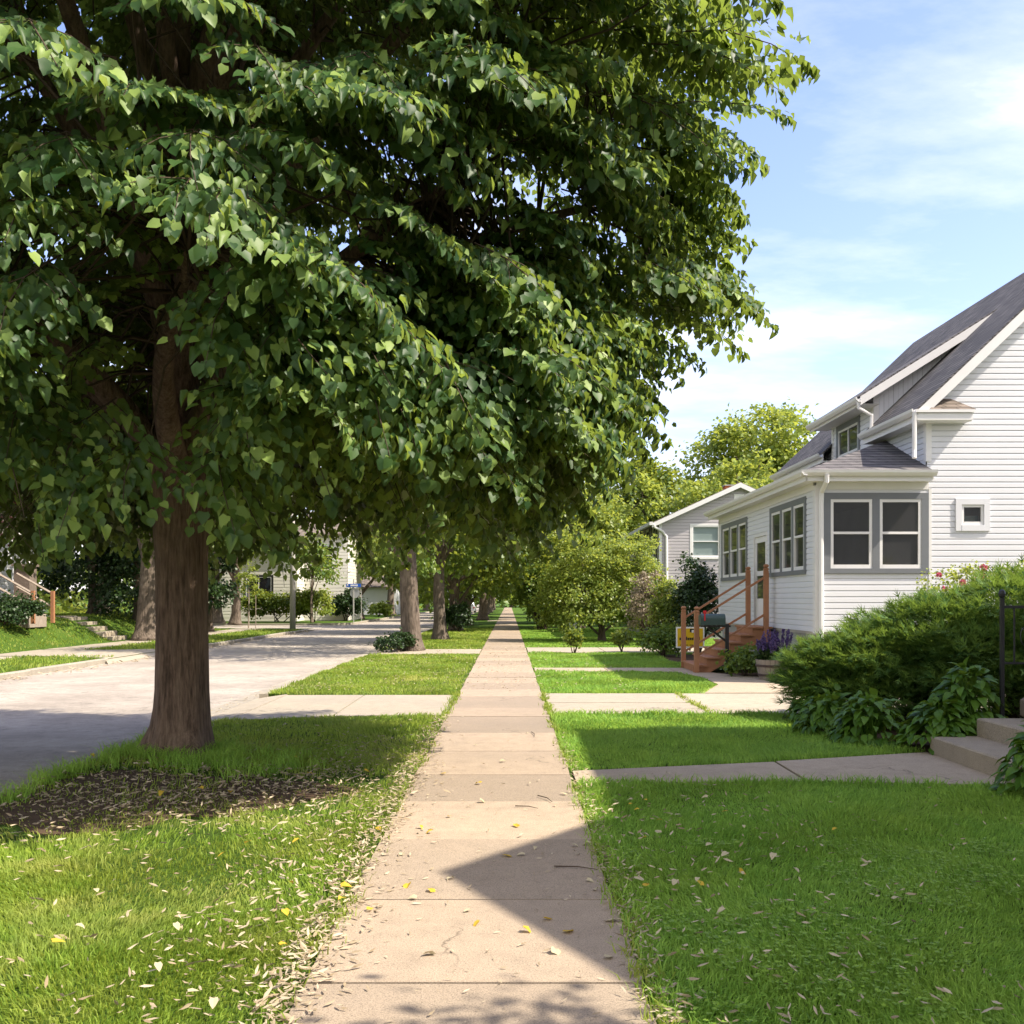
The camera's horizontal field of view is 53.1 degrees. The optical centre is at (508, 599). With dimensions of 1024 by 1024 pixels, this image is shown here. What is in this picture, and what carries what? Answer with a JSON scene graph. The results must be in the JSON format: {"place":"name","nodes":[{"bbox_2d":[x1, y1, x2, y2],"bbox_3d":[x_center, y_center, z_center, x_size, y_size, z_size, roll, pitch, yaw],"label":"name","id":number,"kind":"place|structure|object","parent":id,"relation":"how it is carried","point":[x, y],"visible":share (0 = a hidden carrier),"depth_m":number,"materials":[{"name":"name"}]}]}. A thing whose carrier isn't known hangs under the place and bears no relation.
{"place":"outdoors","nodes":[
{"label":"outdoors","id":0,"kind":"place"},
{"bbox_2d":[0,629,257,659],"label":"sidewalk","id":1,"kind":"structure","parent":0,"point":[77,650],"depth_m":34.04,"materials":[{"name":"concrete"}]},
{"bbox_2d":[106,651,154,663],"bbox_3d":[-11.735,1.880,33.000,0.470,0.320,7.200,0,0,0],"label":"apron","id":2,"kind":"object","parent":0,"point":[138,656],"visible":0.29,"depth_m":31.69,"materials":[{"name":"concrete"}]},
{"bbox_2d":[0,612,313,672],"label":"lawn","id":3,"kind":"structure","parent":0,"point":[44,636],"depth_m":38.85,"materials":[{"name":"green plant"}]},
{"bbox_2d":[0,589,52,626],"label":"bush","id":4,"kind":"object","parent":3,"relation":"on","point":[11,608],"visible":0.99,"depth_m":35.90,"materials":[{"name":"green plant"}]},
{"bbox_2d":[0,516,54,627],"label":"porch house","id":5,"kind":"structure","parent":3,"relation":"on","point":[24,582],"depth_m":39.20,"materials":[{"name":"white wood"}]},
{"bbox_2d":[48,616,126,640],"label":"bank steps","id":6,"kind":"structure","parent":3,"relation":"on","point":[112,635],"depth_m":42.57,"materials":[{"name":"concrete"}]},
{"bbox_2d":[37,538,140,613],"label":"evergreen tree","id":7,"kind":"object","parent":3,"relation":"on","point":[63,568],"visible":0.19,"depth_m":46.29,"materials":[{"name":"green plant"}]},
{"bbox_2d":[33,370,155,640],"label":"street tree","id":8,"kind":"object","parent":3,"relation":"on","point":[145,628],"visible":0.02,"depth_m":43.21,"materials":[{"name":"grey plant"}]},
{"bbox_2d":[62,537,140,620],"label":"evergreen tree","id":9,"kind":"object","parent":3,"relation":"on","point":[107,588],"visible":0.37,"depth_m":46.80,"materials":[{"name":"green plant"}]},
{"bbox_2d":[128,534,248,613],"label":"evergreen tree","id":10,"kind":"object","parent":3,"relation":"on","point":[218,590],"visible":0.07,"depth_m":53.61,"materials":[{"name":"green plant"}]},
{"bbox_2d":[234,560,263,628],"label":"sapling","id":11,"kind":"object","parent":3,"relation":"on","point":[244,575],"visible":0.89,"depth_m":60.84,"materials":[{"name":"green plant"}]},
{"bbox_2d":[208,503,309,631],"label":"street tree","id":12,"kind":"object","parent":3,"relation":"on","point":[210,622],"depth_m":55.25,"materials":[{"name":"green plant"}]},
{"bbox_2d":[290,514,295,629],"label":"utility pole","id":13,"kind":"object","parent":3,"relation":"on","point":[292,604],"visible":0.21,"depth_m":58.87,"materials":[{"name":"brown wood"}]},
{"bbox_2d":[0,605,478,785],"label":"road","id":14,"kind":"structure","parent":0,"point":[45,718],"depth_m":21.46,"materials":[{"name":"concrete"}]},
{"bbox_2d":[0,613,471,788],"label":"gutter strip","id":15,"kind":"object","parent":14,"relation":"on","point":[249,698],"visible":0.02,"depth_m":18.29,"materials":[{"name":"concrete"}]},
{"bbox_2d":[44,604,448,622],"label":"lawn","id":16,"kind":"structure","parent":0,"point":[369,617],"depth_m":82.01,"materials":[{"name":"green plant"}]},
{"bbox_2d":[37,551,296,612],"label":"woods","id":17,"kind":"object","parent":16,"relation":"on","point":[79,608],"depth_m":70.80,"materials":[{"name":"green plant"}]},
{"bbox_2d":[213,544,255,622],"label":"street tree","id":18,"kind":"object","parent":16,"relation":"on","point":[218,617],"depth_m":75.56,"materials":[{"name":"brown plant"}]},
{"bbox_2d":[220,508,299,624],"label":"street tree","id":19,"kind":"object","parent":16,"relation":"on","point":[235,617],"visible":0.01,"depth_m":71.75,"materials":[{"name":"grey plant"}]},
{"bbox_2d":[241,589,308,621],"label":"hedge","id":20,"kind":"object","parent":16,"relation":"on","point":[269,603],"visible":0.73,"depth_m":79.80,"materials":[{"name":"green plant"}]},
{"bbox_2d":[219,511,361,620],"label":"cream house","id":21,"kind":"structure","parent":16,"relation":"on","point":[272,582],"depth_m":84.67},
{"bbox_2d":[244,575,273,597],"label":"window","id":22,"kind":"structure","parent":21,"relation":"in","point":[266,584],"depth_m":82.00,"materials":[{"name":"black glass"}]},
{"bbox_2d":[282,584,336,621],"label":"bush","id":23,"kind":"object","parent":16,"relation":"on","point":[320,598],"visible":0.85,"depth_m":79.07,"materials":[{"name":"green plant"}]},
{"bbox_2d":[284,530,347,622],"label":"tree","id":24,"kind":"object","parent":16,"relation":"on","point":[319,572],"visible":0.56,"depth_m":77.22,"materials":[{"name":"green plant"}]},
{"bbox_2d":[322,587,367,620],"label":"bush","id":25,"kind":"object","parent":16,"relation":"on","point":[343,602],"visible":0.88,"depth_m":83.52,"materials":[{"name":"green plant"}]},
{"bbox_2d":[350,588,359,621],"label":"stop sign","id":26,"kind":"object","parent":16,"relation":"on","point":[354,592],"visible":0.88,"depth_m":81.00,"materials":[{"name":"metal"}]},
{"bbox_2d":[347,530,384,618],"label":"street tree","id":27,"kind":"object","parent":16,"relation":"on","point":[365,588],"visible":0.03,"depth_m":93.56,"materials":[{"name":"green plant"}]},
{"bbox_2d":[347,558,397,615],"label":"street tree","id":28,"kind":"object","parent":16,"relation":"on","point":[390,596],"depth_m":111.72,"materials":[{"name":"brown plant"}]},
{"bbox_2d":[363,600,396,616],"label":"bush","id":29,"kind":"object","parent":16,"relation":"on","point":[380,608],"visible":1,"depth_m":103.41,"materials":[{"name":"green plant"}]},
{"bbox_2d":[0,604,506,1023],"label":"parkway","id":30,"kind":"structure","parent":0,"point":[496,613],"depth_m":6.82,"materials":[{"name":"green plant"}]},
{"bbox_2d":[0,727,356,805],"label":"grass","id":31,"kind":"structure","parent":30,"relation":"on","point":[221,757],"depth_m":10.56,"materials":[{"name":"green plant"}]},
{"bbox_2d":[0,769,365,835],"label":"soil patch","id":32,"kind":"object","parent":30,"relation":"on","point":[42,829],"visible":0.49,"depth_m":8.84,"materials":[{"name":"brown soil"}]},
{"bbox_2d":[368,627,418,652],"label":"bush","id":33,"kind":"object","parent":30,"relation":"on","point":[398,641],"visible":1,"depth_m":33.81,"materials":[{"name":"green plant"}]},
{"bbox_2d":[303,258,485,650],"bbox_3d":[-3.224,-5.221,34.861,11.125,14.038,11.506,0,0,43],"label":"street tree","id":34,"kind":"object","parent":30,"relation":"on","point":[409,612],"depth_m":34.58,"materials":[{"name":"brown plant"}]},
{"bbox_2d":[0,0,820,758],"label":"linden tree","id":35,"kind":"object","parent":30,"relation":"on","point":[440,372],"visible":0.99,"depth_m":8.17,"materials":[{"name":"green plant"}]},
{"bbox_2d":[445,598,474,631],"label":"bush","id":36,"kind":"object","parent":30,"relation":"on","point":[456,614],"visible":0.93,"depth_m":55.02,"materials":[{"name":"green plant"}]},
{"bbox_2d":[333,502,589,639],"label":"street tree","id":37,"kind":"object","parent":30,"relation":"on","point":[438,566],"visible":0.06,"depth_m":44.27,"materials":[{"name":"green plant"}]},
{"bbox_2d":[358,510,580,630],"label":"street tree","id":38,"kind":"object","parent":30,"relation":"on","point":[491,575],"visible":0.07,"depth_m":56.08,"materials":[{"name":"green plant"}]},
{"bbox_2d":[417,565,525,619],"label":"street tree","id":39,"kind":"object","parent":30,"relation":"on","point":[482,613],"visible":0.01,"depth_m":87.72,"materials":[{"name":"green plant"}]},
{"bbox_2d":[417,535,551,624],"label":"street tree","id":40,"kind":"object","parent":30,"relation":"on","point":[470,601],"visible":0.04,"depth_m":68.42,"materials":[{"name":"green plant"}]},
{"bbox_2d":[0,629,1023,1023],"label":"leaf litter","id":41,"kind":"object","parent":30,"relation":"on","point":[304,957],"visible":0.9,"depth_m":6.42,"materials":[{"name":"brown plant"}]},
{"bbox_2d":[56,601,509,631],"bbox_3d":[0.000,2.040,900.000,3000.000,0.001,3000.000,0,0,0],"label":"ground","id":42,"kind":"structure","parent":0,"point":[507,605],"depth_m":439.68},
{"bbox_2d":[0,611,428,679],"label":"kerb","id":43,"kind":"structure","parent":42,"relation":"on","point":[35,671],"depth_m":40.20,"materials":[{"name":"concrete"}]},
{"bbox_2d":[0,611,477,797],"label":"kerb","id":44,"kind":"structure","parent":42,"relation":"on","point":[263,694],"depth_m":18.96,"materials":[{"name":"concrete"}]},
{"bbox_2d":[86,582,619,607],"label":"woods","id":45,"kind":"object","parent":42,"relation":"on","point":[504,601],"visible":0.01,"depth_m":230.62,"materials":[{"name":"green plant"}]},
{"bbox_2d":[211,694,452,720],"bbox_3d":[-2.805,1.875,16.650,3.710,0.310,4.700,0,0,0],"label":"driveway apron","id":46,"kind":"object","parent":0,"point":[284,705],"visible":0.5,"depth_m":16.67,"materials":[{"name":"concrete"}]},
{"bbox_2d":[347,574,399,614],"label":"white garage","id":47,"kind":"structure","parent":0,"point":[375,592],"depth_m":118.00,"materials":[{"name":"plastic"}]},
{"bbox_2d":[372,620,496,654],"bbox_3d":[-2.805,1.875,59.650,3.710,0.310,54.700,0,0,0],"label":"driveway apron","id":48,"kind":"object","parent":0,"point":[446,651],"visible":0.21,"depth_m":34.12,"materials":[{"name":"concrete"}]},
{"bbox_2d":[283,607,656,1023],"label":"sidewalk","id":49,"kind":"structure","parent":0,"point":[495,718],"depth_m":5.88,"materials":[{"name":"concrete"}]},
{"bbox_2d":[249,690,713,1023],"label":"grass","id":50,"kind":"structure","parent":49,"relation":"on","point":[543,697],"depth_m":5.86,"materials":[{"name":"green plant"}]},
{"bbox_2d":[0,0,1023,600],"label":"sky","id":51,"kind":"structure","parent":0,"point":[892,206],"materials":[{"name":"blue"}]},
{"bbox_2d":[527,647,703,652],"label":"driveway","id":52,"kind":"structure","parent":0,"point":[595,649],"depth_m":35.33,"materials":[{"name":"concrete"}]},
{"bbox_2d":[534,668,787,692],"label":"path","id":53,"kind":"structure","parent":0,"point":[727,683],"depth_m":21.83,"materials":[{"name":"concrete"}]},
{"bbox_2d":[681,564,772,672],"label":"timber stairs","id":54,"kind":"structure","parent":53,"relation":"on","point":[706,658],"depth_m":24.24,"materials":[{"name":"brown wood"}]},
{"bbox_2d":[715,641,757,676],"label":"leafy plant","id":55,"kind":"object","parent":53,"relation":"on","point":[743,658],"visible":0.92,"depth_m":23.00,"materials":[{"name":"green plant"}]},
{"bbox_2d":[512,605,1023,1023],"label":"lawn","id":56,"kind":"structure","parent":0,"point":[521,621],"depth_m":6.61,"materials":[{"name":"green plant"}]},
{"bbox_2d":[523,604,539,622],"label":"bush","id":57,"kind":"object","parent":56,"relation":"on","point":[529,615],"visible":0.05,"depth_m":75.78,"materials":[{"name":"green plant"}]},
{"bbox_2d":[505,562,573,629],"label":"bush","id":58,"kind":"object","parent":56,"relation":"on","point":[523,593],"visible":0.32,"depth_m":57.93,"materials":[{"name":"green plant"}]},
{"bbox_2d":[561,625,585,653],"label":"rose bush","id":59,"kind":"object","parent":56,"relation":"on","point":[573,636],"visible":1,"depth_m":32.93,"materials":[{"name":"green plant"}]},
{"bbox_2d":[508,468,677,627],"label":"street tree","id":60,"kind":"object","parent":56,"relation":"on","point":[615,516],"visible":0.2,"depth_m":61.48,"materials":[{"name":"green plant"}]},
{"bbox_2d":[541,480,651,603],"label":"street tree","id":61,"kind":"object","parent":56,"relation":"on","point":[612,490],"visible":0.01,"depth_m":73.60,"materials":[{"name":"green plant"}]},
{"bbox_2d":[524,527,681,640],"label":"bush","id":62,"kind":"object","parent":56,"relation":"on","point":[603,562],"visible":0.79,"depth_m":41.27,"materials":[{"name":"green plant"}]},
{"bbox_2d":[609,627,633,651],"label":"rose bush","id":63,"kind":"object","parent":56,"relation":"on","point":[619,638],"visible":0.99,"depth_m":33.26,"materials":[{"name":"green plant"}]},
{"bbox_2d":[619,568,672,633],"bbox_3d":[5.224,0.275,38.496,2.163,2.961,1.993,0,0,0],"label":"bush","id":64,"kind":"object","parent":56,"relation":"on","point":[636,608],"visible":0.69,"depth_m":38.31,"materials":[{"name":"green plant"}]},
{"bbox_2d":[615,558,677,639],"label":"bush","id":65,"kind":"object","parent":56,"relation":"on","point":[629,593],"visible":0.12,"depth_m":41.07,"materials":[{"name":"green plant"}]},
{"bbox_2d":[613,439,685,524],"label":"back tree","id":66,"kind":"object","parent":56,"relation":"on","point":[664,475],"visible":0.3,"depth_m":72.45,"materials":[{"name":"green plant"}]},
{"bbox_2d":[641,575,692,653],"bbox_3d":[5.263,0.476,33.226,1.943,2.556,1.975,0,0,0],"label":"bush","id":67,"kind":"object","parent":56,"relation":"on","point":[656,606],"visible":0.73,"depth_m":32.96,"materials":[{"name":"green plant"}]},
{"bbox_2d":[621,482,755,638],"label":"grey house","id":68,"kind":"structure","parent":56,"relation":"on","point":[691,528],"depth_m":44.98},
{"bbox_2d":[690,524,717,558],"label":"window","id":69,"kind":"structure","parent":68,"relation":"in","point":[703,537],"depth_m":45.05,"materials":[{"name":"white glass"}]},
{"bbox_2d":[665,551,722,652],"bbox_3d":[6.002,0.100,32.379,2.390,3.308,2.139,0,0,42],"label":"bush","id":70,"kind":"object","parent":56,"relation":"on","point":[699,588],"visible":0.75,"depth_m":32.03,"materials":[{"name":"green plant"}]},
{"bbox_2d":[698,611,730,673],"bbox_3d":[4.782,0.985,23.741,0.715,1.470,0.317,0,0,0],"label":"mailbox","id":71,"kind":"object","parent":56,"relation":"on","point":[710,620],"visible":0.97,"depth_m":23.68,"materials":[{"name":"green metal"}]},
{"bbox_2d":[663,473,769,513],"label":"back tree","id":72,"kind":"object","parent":56,"relation":"on","point":[691,492],"visible":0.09,"depth_m":65.20,"materials":[{"name":"green plant"}]},
{"bbox_2d":[696,441,781,499],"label":"back tree","id":73,"kind":"object","parent":56,"relation":"on","point":[734,468],"visible":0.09,"depth_m":69.06,"materials":[{"name":"green plant"}]},
{"bbox_2d":[672,395,818,488],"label":"back tree","id":74,"kind":"object","parent":56,"relation":"on","point":[735,439],"visible":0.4,"depth_m":77.96,"materials":[{"name":"green plant"}]},
{"bbox_2d":[657,655,957,752],"bbox_3d":[7.950,1.750,21.825,8.100,0.060,20.350,0,0,0],"label":"planting bed","id":75,"kind":"object","parent":56,"relation":"on","point":[674,658],"visible":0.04,"depth_m":13.62,"materials":[{"name":"soil"}]},
{"bbox_2d":[630,618,690,656],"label":"bush","id":76,"kind":"object","parent":75,"relation":"on","point":[663,635],"visible":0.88,"depth_m":30.91,"materials":[{"name":"green plant"}]},
{"bbox_2d":[676,627,703,647],"bbox_3d":[5.350,1.285,30.206,0.840,0.970,0.044,0,0,0],"label":"yard sign","id":77,"kind":"object","parent":75,"relation":"on","point":[689,636],"visible":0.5,"depth_m":30.19,"materials":[{"name":"yellow plastic"}]},
{"bbox_2d":[755,659,787,679],"bbox_3d":[5.720,1.505,22.150,0.758,0.430,0.758,0,0,0],"label":"barrel planter","id":78,"kind":"object","parent":75,"relation":"on","point":[762,665],"visible":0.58,"depth_m":21.89,"materials":[{"name":"wood"}]},
{"bbox_2d":[753,628,792,659],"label":"salvia plant","id":79,"kind":"object","parent":78,"relation":"on","point":[762,652],"visible":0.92,"depth_m":21.98,"materials":[{"name":"purple plant"}]},
{"bbox_2d":[783,685,844,729],"bbox_3d":[4.263,1.460,14.044,0.999,0.667,1.005,0,0,0],"label":"hosta","id":80,"kind":"object","parent":75,"relation":"on","point":[794,708],"visible":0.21,"depth_m":13.97,"materials":[{"name":"green plant"}]},
{"bbox_2d":[823,688,912,748],"bbox_3d":[4.358,1.418,12.341,1.100,0.756,1.095,0,0,0],"label":"hosta","id":81,"kind":"object","parent":75,"relation":"on","point":[868,724],"visible":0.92,"depth_m":12.20,"materials":[{"name":"green plant"}]},
{"bbox_2d":[893,693,976,754],"bbox_3d":[4.939,1.431,11.734,1.044,0.690,1.049,0,0,0],"label":"hosta","id":82,"kind":"object","parent":75,"relation":"on","point":[937,723],"visible":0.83,"depth_m":11.59,"materials":[{"name":"green plant"}]},
{"bbox_2d":[893,551,1023,717],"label":"juniper","id":83,"kind":"object","parent":75,"relation":"on","point":[979,590],"visible":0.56,"depth_m":13.31,"materials":[{"name":"green plant"}]},
{"bbox_2d":[923,656,1009,735],"bbox_3d":[5.350,1.161,11.952,1.009,1.023,1.059,0,0,0],"label":"hosta","id":84,"kind":"object","parent":75,"relation":"on","point":[978,700],"visible":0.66,"depth_m":11.80,"materials":[{"name":"green plant"}]},
{"bbox_2d":[915,555,1023,610],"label":"climbing rose","id":85,"kind":"object","parent":75,"relation":"on","point":[956,575],"visible":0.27,"depth_m":16.88,"materials":[{"name":"green plant"}]},
{"bbox_2d":[998,589,1023,716],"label":"iron railing","id":86,"kind":"object","parent":75,"relation":"on","point":[1002,607],"visible":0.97,"depth_m":11.73,"materials":[{"name":"black metal"}]},
{"bbox_2d":[618,837,1023,1023],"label":"clover","id":87,"kind":"object","parent":56,"relation":"on","point":[840,937],"visible":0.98,"depth_m":5.26,"materials":[{"name":"green plant"}]},
{"bbox_2d":[791,683,860,735],"bbox_3d":[4.150,1.437,13.249,0.988,0.701,0.983,0,0,0],"label":"hosta","id":88,"kind":"object","parent":56,"relation":"on","point":[824,711],"visible":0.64,"depth_m":13.09,"materials":[{"name":"green plant"}]},
{"bbox_2d":[703,273,1023,666],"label":"white house","id":89,"kind":"structure","parent":56,"relation":"on","point":[903,470],"depth_m":20.99,"materials":[{"name":"plastic"}]},
{"bbox_2d":[721,523,729,580],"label":"window","id":90,"kind":"structure","parent":89,"relation":"in","point":[725,529],"depth_m":29.75,"materials":[{"name":"grey glass"}]},
{"bbox_2d":[729,520,737,580],"bbox_3d":[6.298,-1.365,28.500,0.105,1.650,1.033,0,0,0],"label":"window","id":91,"kind":"structure","parent":89,"relation":"in","point":[733,525],"depth_m":28.67,"materials":[{"name":"grey paint"}]},
{"bbox_2d":[737,517,747,579],"bbox_3d":[6.298,-1.365,27.467,0.105,1.650,1.033,0,0,0],"label":"window","id":92,"kind":"structure","parent":89,"relation":"in","point":[742,523],"depth_m":27.59,"materials":[{"name":"grey paint"}]},
{"bbox_2d":[753,532,767,625],"bbox_3d":[6.310,-0.500,25.570,0.080,2.320,1.340,0,0,0],"label":"door","id":93,"kind":"structure","parent":89,"relation":"in","point":[760,540],"depth_m":25.78,"materials":[{"name":"white paint"}]},
{"bbox_2d":[769,505,781,576],"bbox_3d":[6.298,-1.365,24.070,0.105,1.650,1.100,0,0,0],"label":"window","id":94,"kind":"structure","parent":89,"relation":"in","point":[775,513],"depth_m":24.17,"materials":[{"name":"grey glass"}]},
{"bbox_2d":[781,501,793,575],"bbox_3d":[6.298,-1.365,23.045,0.105,1.650,0.950,0,0,0],"label":"window","id":95,"kind":"structure","parent":89,"relation":"in","point":[787,508],"depth_m":23.13,"materials":[{"name":"grey glass"}]},
{"bbox_2d":[792,496,806,574],"bbox_3d":[6.298,-1.365,22.095,0.105,1.650,0.950,0,0,0],"label":"window","id":96,"kind":"structure","parent":89,"relation":"in","point":[799,504],"depth_m":22.11,"materials":[{"name":"grey glass"}]},
{"bbox_2d":[836,415,860,457],"bbox_3d":[8.527,-3.990,25.700,0.105,0.980,1.780,0,0,0],"label":"window","id":97,"kind":"structure","parent":89,"relation":"in","point":[847,441],"depth_m":25.68,"materials":[{"name":"grey paint"}]},
{"bbox_2d":[824,493,872,572],"bbox_3d":[6.942,-1.365,20.993,1.005,1.650,0.105,0,0,0],"label":"window","id":98,"kind":"structure","parent":89,"relation":"in","point":[847,516],"depth_m":20.99,"materials":[{"name":"grey paint"}]},
{"bbox_2d":[872,493,928,572],"bbox_3d":[8.023,-1.365,20.993,1.155,1.650,0.105,0,0,0],"label":"window","id":99,"kind":"structure","parent":89,"relation":"in","point":[900,521],"depth_m":20.97,"materials":[{"name":"grey glass"}]},
{"bbox_2d":[962,505,983,524],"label":"window","id":100,"kind":"structure","parent":89,"relation":"in","point":[971,514],"depth_m":21.00,"materials":[{"name":"white paint"}]},
{"bbox_2d":[764,585,1023,721],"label":"juniper","id":101,"kind":"object","parent":56,"relation":"on","point":[848,663],"visible":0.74,"depth_m":13.81,"materials":[{"name":"green plant"}]},
{"bbox_2d":[930,718,1023,782],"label":"concrete steps","id":102,"kind":"structure","parent":56,"relation":"on","point":[985,749],"depth_m":10.77,"materials":[{"name":"grey concrete"}]},
{"bbox_2d":[989,720,1023,794],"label":"hosta","id":103,"kind":"object","parent":56,"relation":"on","point":[1016,754],"visible":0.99,"depth_m":9.00,"materials":[{"name":"green plant"}]},
{"bbox_2d":[573,752,1009,786],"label":"path","id":104,"kind":"structure","parent":0,"point":[925,765],"depth_m":10.32,"materials":[{"name":"concrete"}]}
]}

